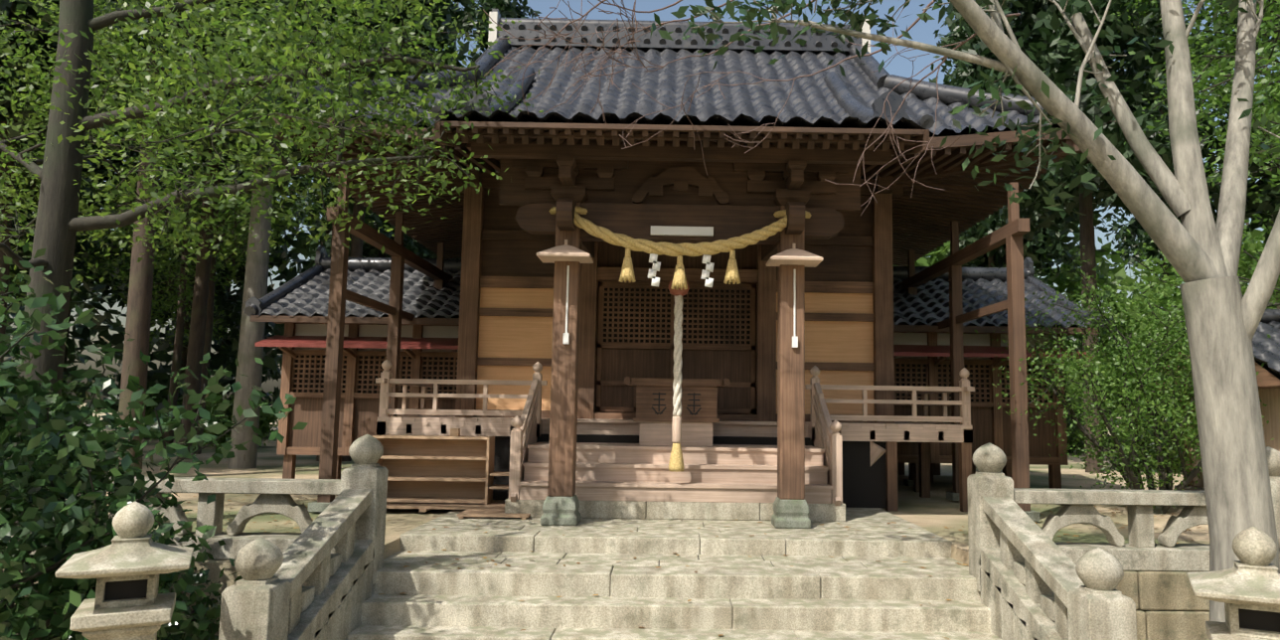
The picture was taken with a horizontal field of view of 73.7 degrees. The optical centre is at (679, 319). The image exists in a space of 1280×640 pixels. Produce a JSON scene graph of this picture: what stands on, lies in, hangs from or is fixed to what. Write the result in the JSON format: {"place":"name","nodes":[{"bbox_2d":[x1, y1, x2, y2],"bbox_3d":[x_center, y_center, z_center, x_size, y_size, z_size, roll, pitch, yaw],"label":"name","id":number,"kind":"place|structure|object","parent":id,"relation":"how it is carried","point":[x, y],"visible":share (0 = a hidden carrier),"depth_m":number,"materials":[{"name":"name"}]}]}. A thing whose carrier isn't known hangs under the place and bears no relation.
{"place":"outdoors","nodes":[
{"label":"outdoors","id":0,"kind":"place"},
{"bbox_2d":[62,403,1209,566],"bbox_3d":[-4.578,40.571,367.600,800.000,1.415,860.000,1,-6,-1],"label":"ground","id":1,"kind":"structure","parent":0,"point":[936,513],"depth_m":11.57,"materials":[{"name":"soil"}]},
{"bbox_2d":[0,1,44,239],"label":"understory tree","id":2,"kind":"object","parent":1,"relation":"on","point":[13,54],"visible":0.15,"depth_m":14.95,"materials":[{"name":"green plant"}]},
{"bbox_2d":[8,139,42,272],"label":"cedar tree","id":3,"kind":"object","parent":1,"relation":"on","point":[22,252],"visible":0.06,"depth_m":20.21,"materials":[{"name":"green plant"}]},
{"bbox_2d":[3,52,95,322],"bbox_3d":[-16.362,-2.014,17.854,7.559,10.245,5.898,-4,-8,41],"label":"understory tree","id":4,"kind":"object","parent":1,"relation":"on","point":[17,281],"visible":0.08,"depth_m":17.98,"materials":[{"name":"green plant"}]},
{"bbox_2d":[7,359,91,414],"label":"tree","id":5,"kind":"object","parent":1,"relation":"on","point":[65,398],"depth_m":27.73,"materials":[{"name":"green plant"}]},
{"bbox_2d":[7,113,111,298],"bbox_3d":[-19.554,-4.329,24.511,5.602,16.149,5.526,5,-7,-35],"label":"cedar tree","id":6,"kind":"object","parent":1,"relation":"on","point":[85,245],"depth_m":24.99,"materials":[{"name":"green plant"}]},
{"bbox_2d":[0,0,147,362],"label":"cedar tree","id":7,"kind":"object","parent":1,"relation":"on","point":[6,103],"visible":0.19,"depth_m":15.50,"materials":[{"name":"green plant"}]},
{"bbox_2d":[67,392,90,428],"bbox_3d":[-23.709,3.668,32.115,2.869,2.084,2.859,1,-6,-1],"label":"bush","id":8,"kind":"object","parent":1,"relation":"on","point":[69,426],"depth_m":32.37,"materials":[{"name":"green plant"}]},
{"bbox_2d":[32,34,137,432],"bbox_3d":[-22.452,-6.192,31.951,5.002,21.330,4.890,-4,-7,36],"label":"cedar tree","id":9,"kind":"object","parent":1,"relation":"on","point":[99,275],"visible":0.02,"depth_m":31.59,"materials":[{"name":"green plant"}]},
{"bbox_2d":[2,559,242,636],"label":"retaining wall","id":10,"kind":"structure","parent":1,"relation":"on","point":[216,567],"depth_m":7.03,"materials":[{"name":"stone"}]},
{"bbox_2d":[0,450,340,559],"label":"balustrade","id":11,"kind":"object","parent":10,"relation":"on","point":[274,496],"visible":0.31,"depth_m":7.21,"materials":[{"name":"stone"}]},
{"bbox_2d":[55,501,193,639],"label":"stone lantern","id":12,"kind":"object","parent":1,"relation":"on","point":[129,564],"visible":1,"depth_m":4.38,"materials":[{"name":"stone"}]},
{"bbox_2d":[0,241,308,639],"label":"camellia bush","id":13,"kind":"object","parent":1,"relation":"on","point":[45,471],"visible":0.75,"depth_m":5.40,"materials":[{"name":"green plant"}]},
{"bbox_2d":[0,0,354,477],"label":"cedar tree","id":14,"kind":"object","parent":1,"relation":"on","point":[138,314],"visible":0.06,"depth_m":14.38,"materials":[{"name":"green plant"}]},
{"bbox_2d":[84,84,274,399],"bbox_3d":[-18.343,-3.225,32.077,6.353,15.569,5.935,1,-6,-1],"label":"cedar tree","id":15,"kind":"object","parent":1,"relation":"on","point":[232,308],"visible":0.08,"depth_m":31.34,"materials":[{"name":"green plant"}]},
{"bbox_2d":[74,158,298,444],"bbox_3d":[-14.891,-2.553,26.024,7.338,13.064,6.559,-5,-8,42],"label":"understory tree","id":16,"kind":"object","parent":1,"relation":"on","point":[181,297],"visible":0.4,"depth_m":25.68,"materials":[{"name":"green plant"}]},
{"bbox_2d":[145,389,231,439],"bbox_3d":[-17.971,3.389,30.792,3.077,2.412,3.306,-2,-7,26],"label":"bush","id":17,"kind":"object","parent":1,"relation":"on","point":[160,400],"depth_m":29.85,"materials":[{"name":"green plant"}]},
{"bbox_2d":[80,82,334,454],"bbox_3d":[-11.813,-1.858,22.372,6.868,11.005,6.052,-2,-6,21],"label":"understory tree","id":18,"kind":"object","parent":1,"relation":"on","point":[210,320],"visible":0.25,"depth_m":21.63,"materials":[{"name":"green plant"}]},
{"bbox_2d":[121,34,303,459],"bbox_3d":[-11.075,-7.247,20.850,5.326,21.423,5.653,1,-6,-1],"label":"cedar tree","id":19,"kind":"object","parent":1,"relation":"on","point":[195,354],"depth_m":19.82,"materials":[{"name":"brown plant"}]},
{"bbox_2d":[201,391,279,449],"bbox_3d":[-12.846,3.134,24.986,2.939,2.108,2.988,1,-6,-1],"label":"bush","id":20,"kind":"object","parent":1,"relation":"on","point":[265,419],"visible":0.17,"depth_m":24.71,"materials":[{"name":"green plant"}]},
{"bbox_2d":[3,0,478,437],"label":"forest treeline","id":21,"kind":"object","parent":1,"relation":"on","point":[226,356],"visible":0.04,"depth_m":32.69,"materials":[{"name":"green plant"}]},
{"bbox_2d":[122,0,389,195],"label":"cedar tree","id":22,"kind":"object","parent":1,"relation":"on","point":[140,40],"depth_m":18.35,"materials":[{"name":"green plant"}]},
{"bbox_2d":[0,0,543,525],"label":"tree","id":23,"kind":"object","parent":1,"relation":"on","point":[62,223],"visible":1,"depth_m":8.43,"materials":[{"name":"green plant"}]},
{"bbox_2d":[204,0,403,469],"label":"tree trunk","id":24,"kind":"object","parent":1,"relation":"on","point":[251,334],"visible":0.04,"depth_m":17.20,"materials":[{"name":"grey plant"}]},
{"bbox_2d":[225,0,475,461],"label":"cedar tree","id":25,"kind":"object","parent":1,"relation":"on","point":[356,208],"visible":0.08,"depth_m":20.25,"materials":[{"name":"green plant"}]},
{"bbox_2d":[254,321,459,479],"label":"wing","id":26,"kind":"structure","parent":1,"relation":"on","point":[428,352],"depth_m":13.74,"materials":[{"name":"brown wood"}]},
{"bbox_2d":[243,245,461,324],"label":"wing roof","id":27,"kind":"structure","parent":26,"relation":"on","point":[302,297],"depth_m":14.23,"materials":[{"name":"grey tile"}]},
{"bbox_2d":[290,4,442,272],"bbox_3d":[-9.596,-4.129,27.721,4.962,16.699,5.586,1,-6,-1],"label":"cedar tree","id":28,"kind":"object","parent":1,"relation":"on","point":[410,244],"visible":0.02,"depth_m":26.38,"materials":[{"name":"green plant"}]},
{"bbox_2d":[296,0,469,256],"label":"cedar tree","id":29,"kind":"object","parent":1,"relation":"on","point":[464,24],"depth_m":28.85,"materials":[{"name":"green plant"}]},
{"bbox_2d":[316,0,480,461],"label":"cedar tree","id":30,"kind":"object","parent":1,"relation":"on","point":[449,51],"visible":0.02,"depth_m":20.08,"materials":[{"name":"green plant"}]},
{"bbox_2d":[372,428,509,511],"bbox_3d":[-2.938,1.827,10.536,1.920,0.980,0.800,1,-6,-1],"label":"shoe shelf","id":31,"kind":"object","parent":1,"relation":"on","point":[454,470],"visible":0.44,"depth_m":10.66,"materials":[{"name":"brown wood"}]},
{"bbox_2d":[456,0,542,259],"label":"cedar tree","id":32,"kind":"object","parent":1,"relation":"on","point":[507,8],"depth_m":36.09,"materials":[{"name":"green plant"}]},
{"bbox_2d":[308,170,1039,520],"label":"wooden support posts","id":33,"kind":"object","parent":1,"relation":"on","point":[1012,233],"visible":0.44,"depth_m":10.54,"materials":[{"name":"brown wood"}]},
{"bbox_2d":[347,497,1001,639],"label":"stone stairs","id":34,"kind":"structure","parent":1,"relation":"on","point":[851,589],"depth_m":7.26,"materials":[{"name":"stone"}]},
{"bbox_2d":[218,434,388,639],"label":"stair balustrade","id":35,"kind":"object","parent":34,"relation":"on","point":[316,579],"visible":1,"depth_m":6.27,"materials":[{"name":"stone"}]},
{"bbox_2d":[456,508,530,519],"bbox_3d":[-2.096,2.229,9.790,0.800,0.046,0.520,1,-6,-1],"label":"duckboard","id":36,"kind":"object","parent":34,"relation":"on","point":[480,513],"visible":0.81,"depth_m":9.60,"materials":[{"name":"brown wood"}]},
{"bbox_2d":[518,418,832,503],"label":"wooden stairs","id":37,"kind":"structure","parent":34,"relation":"on","point":[732,473],"depth_m":10.02,"materials":[{"name":"brown wood"}]},
{"bbox_2d":[624,376,730,446],"bbox_3d":[-0.043,1.177,10.992,1.340,0.848,0.600,1,-6,-1],"label":"offering box","id":38,"kind":"object","parent":37,"relation":"on","point":[655,406],"visible":0.81,"depth_m":10.73,"materials":[{"name":"brown wood"}]},
{"bbox_2d":[540,202,810,528],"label":"pillars","id":39,"kind":"structure","parent":34,"relation":"on","point":[560,507],"depth_m":9.30,"materials":[{"name":"brown wood"}]},
{"bbox_2d":[434,120,929,260],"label":"eaves","id":40,"kind":"object","parent":39,"relation":"on","point":[607,182],"visible":0.9,"depth_m":9.52,"materials":[{"name":"brown wood"}]},
{"bbox_2d":[536,239,593,343],"bbox_3d":[-1.252,-0.312,9.288,0.570,1.140,0.456,1,-6,-1],"label":"hanging lamp","id":41,"kind":"object","parent":40,"relation":"attached to","point":[564,252],"visible":0.98,"depth_m":9.23,"materials":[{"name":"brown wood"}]},
{"bbox_2d":[668,279,689,472],"bbox_3d":[-0.019,0.430,9.864,0.244,2.600,0.250,1,-6,-1],"label":"bell rope","id":42,"kind":"object","parent":40,"relation":"hanging from","point":[676,463],"visible":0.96,"depth_m":9.80,"materials":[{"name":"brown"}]},
{"bbox_2d":[548,206,810,290],"bbox_3d":[0.005,-0.769,9.518,2.972,0.917,0.616,1,-6,-1],"label":"shimenawa rope","id":43,"kind":"object","parent":40,"relation":"attached to","point":[707,249],"visible":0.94,"depth_m":9.26,"materials":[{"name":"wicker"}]},
{"bbox_2d":[650,225,713,236],"bbox_3d":[0.026,-0.987,9.486,0.700,0.100,0.050,1,-6,-1],"label":"fluorescent lamp","id":44,"kind":"object","parent":40,"relation":"attached to","point":[684,231],"visible":0.98,"depth_m":9.46,"materials":[{"name":"white plastic"}]},
{"bbox_2d":[766,243,823,347],"bbox_3d":[1.248,-0.274,9.316,0.570,1.140,0.456,1,-6,-1],"label":"hanging lamp","id":45,"kind":"object","parent":39,"relation":"attached to","point":[794,255],"visible":0.94,"depth_m":9.26,"materials":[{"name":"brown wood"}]},
{"bbox_2d":[158,492,1203,639],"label":"fallen leaves","id":46,"kind":"object","parent":34,"relation":"on","point":[717,536],"visible":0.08,"depth_m":8.65,"materials":[{"name":"brown plant"}]},
{"bbox_2d":[966,442,1136,639],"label":"stair balustrade","id":47,"kind":"object","parent":34,"relation":"on","point":[1034,581],"visible":0.98,"depth_m":6.38,"materials":[{"name":"stone"}]},
{"bbox_2d":[375,359,974,511],"bbox_3d":[-0.077,1.739,13.311,7.910,1.895,7.121,1,-6,-1],"label":"veranda","id":48,"kind":"object","parent":1,"relation":"on","point":[825,432],"visible":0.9,"depth_m":11.19,"materials":[{"name":"brown wood"}]},
{"bbox_2d":[453,168,903,507],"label":"shrine hall","id":49,"kind":"structure","parent":1,"relation":"on","point":[506,313],"depth_m":12.42,"materials":[{"name":"brown wood"}]},
{"bbox_2d":[270,113,1082,266],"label":"roof eaves","id":50,"kind":"object","parent":49,"relation":"attached to","point":[923,217],"visible":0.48,"depth_m":12.57,"materials":[{"name":"brown wood"}]},
{"bbox_2d":[932,0,965,85],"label":"cedar tree","id":51,"kind":"object","parent":1,"relation":"on","point":[938,44],"depth_m":35.32,"materials":[{"name":"green plant"}]},
{"bbox_2d":[650,0,1279,622],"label":"tree","id":52,"kind":"object","parent":1,"relation":"on","point":[1198,246],"visible":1,"depth_m":6.18,"materials":[{"name":"grey plant"}]},
{"bbox_2d":[482,0,1020,215],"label":"maple twigs","id":53,"kind":"object","parent":52,"relation":"attached to","point":[784,16],"visible":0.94,"depth_m":7.48,"materials":[{"name":"brown"}]},
{"bbox_2d":[893,331,1092,491],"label":"wing","id":54,"kind":"structure","parent":1,"relation":"on","point":[921,359],"depth_m":13.84,"materials":[{"name":"brown wood"}]},
{"bbox_2d":[892,257,1104,334],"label":"wing roof","id":55,"kind":"structure","parent":54,"relation":"on","point":[925,308],"depth_m":14.57,"materials":[{"name":"grey tile"}]},
{"bbox_2d":[928,0,1059,267],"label":"cedar tree","id":56,"kind":"object","parent":1,"relation":"on","point":[968,75],"visible":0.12,"depth_m":29.57,"materials":[{"name":"green plant"}]},
{"bbox_2d":[946,1,1107,297],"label":"cedar tree","id":57,"kind":"object","parent":1,"relation":"on","point":[1052,251],"visible":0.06,"depth_m":28.36,"materials":[{"name":"green plant"}]},
{"bbox_2d":[973,203,1110,244],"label":"cedar tree","id":58,"kind":"object","parent":1,"relation":"on","point":[1098,215],"visible":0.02,"depth_m":30.97,"materials":[{"name":"green plant"}]},
{"bbox_2d":[1065,394,1084,454],"bbox_3d":[12.217,3.178,28.550,3.749,3.043,3.940,6,-8,-43],"label":"bush","id":59,"kind":"object","parent":1,"relation":"on","point":[1068,420],"visible":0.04,"depth_m":27.38,"materials":[{"name":"green plant"}]},
{"bbox_2d":[987,1,1174,464],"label":"cedar tree","id":60,"kind":"object","parent":1,"relation":"on","point":[1138,85],"visible":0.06,"depth_m":22.47,"materials":[{"name":"green plant"}]},
{"bbox_2d":[894,179,1279,446],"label":"forest treeline","id":61,"kind":"object","parent":1,"relation":"on","point":[940,252],"visible":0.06,"depth_m":34.15,"materials":[{"name":"green plant"}]},
{"bbox_2d":[941,0,1251,473],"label":"cedar tree","id":62,"kind":"object","parent":1,"relation":"on","point":[1039,23],"visible":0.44,"depth_m":19.09,"materials":[{"name":"green plant"}]},
{"bbox_2d":[1065,373,1126,453],"bbox_3d":[12.934,3.023,28.851,4.190,3.352,3.971,5,-7,-35],"label":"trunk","id":63,"kind":"object","parent":1,"relation":"on","point":[1071,441],"visible":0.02,"depth_m":28.07,"materials":[{"name":"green plant"}]},
{"bbox_2d":[974,243,1274,514],"bbox_3d":[6.082,0.807,11.290,4.533,3.882,4.326,1,-6,-1],"label":"bush","id":64,"kind":"object","parent":1,"relation":"on","point":[1149,391],"visible":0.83,"depth_m":11.21,"materials":[{"name":"green plant"}]},
{"bbox_2d":[1101,395,1182,473],"bbox_3d":[11.407,2.793,20.111,3.066,2.208,2.707,6,-8,-41],"label":"bush","id":65,"kind":"object","parent":1,"relation":"on","point":[1161,437],"visible":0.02,"depth_m":19.66,"materials":[{"name":"green plant"}]},
{"bbox_2d":[1094,0,1247,310],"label":"cedar tree","id":66,"kind":"object","parent":1,"relation":"on","point":[1134,227],"visible":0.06,"depth_m":38.62,"materials":[{"name":"green plant"}]},
{"bbox_2d":[1090,0,1279,355],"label":"broadleaf tree","id":67,"kind":"object","parent":1,"relation":"on","point":[1262,47],"visible":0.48,"depth_m":12.60,"materials":[{"name":"green plant"}]},
{"bbox_2d":[1113,0,1279,241],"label":"broadleaf tree","id":68,"kind":"object","parent":1,"relation":"on","point":[1216,80],"visible":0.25,"depth_m":15.83,"materials":[{"name":"green plant"}]},
{"bbox_2d":[1115,570,1279,639],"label":"retaining wall","id":69,"kind":"structure","parent":1,"relation":"on","point":[1170,605],"depth_m":7.11,"materials":[{"name":"stone"}]},
{"bbox_2d":[998,446,1279,572],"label":"balustrade","id":70,"kind":"object","parent":69,"relation":"on","point":[1141,551],"visible":0.58,"depth_m":7.28,"materials":[{"name":"stone"}]},
{"bbox_2d":[1156,0,1279,253],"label":"cedar tree","id":71,"kind":"object","parent":1,"relation":"on","point":[1270,199],"visible":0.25,"depth_m":19.03,"materials":[{"name":"green plant"}]},
{"bbox_2d":[1174,385,1279,488],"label":"building","id":72,"kind":"structure","parent":1,"relation":"on","point":[1270,399],"depth_m":10.97,"materials":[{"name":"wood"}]},
{"bbox_2d":[1140,309,1279,392],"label":"shrine roof","id":73,"kind":"structure","parent":72,"relation":"on","point":[1266,351],"depth_m":10.89,"materials":[{"name":"grey tile"}]},
{"bbox_2d":[1186,526,1279,639],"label":"stone lantern","id":74,"kind":"object","parent":1,"relation":"on","point":[1245,588],"visible":1,"depth_m":4.20,"materials":[{"name":"stone"}]},
{"bbox_2d":[1191,0,1279,309],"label":"understory tree","id":75,"kind":"object","parent":1,"relation":"on","point":[1218,122],"visible":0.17,"depth_m":15.84,"materials":[{"name":"green plant"}]},
{"bbox_2d":[3,0,1279,417],"label":"sky","id":76,"kind":"structure","parent":0,"point":[921,32],"materials":[{"name":"blue"}]},
{"bbox_2d":[275,45,1061,178],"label":"shrine roof tiles","id":77,"kind":"object","parent":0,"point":[812,101],"visible":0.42,"depth_m":12.22,"materials":[{"name":"grey tile"}]},
{"bbox_2d":[291,8,1052,129],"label":"shrine roof ridges","id":78,"kind":"object","parent":77,"relation":"on","point":[843,94],"visible":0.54,"depth_m":14.68,"materials":[{"name":"grey tile"}]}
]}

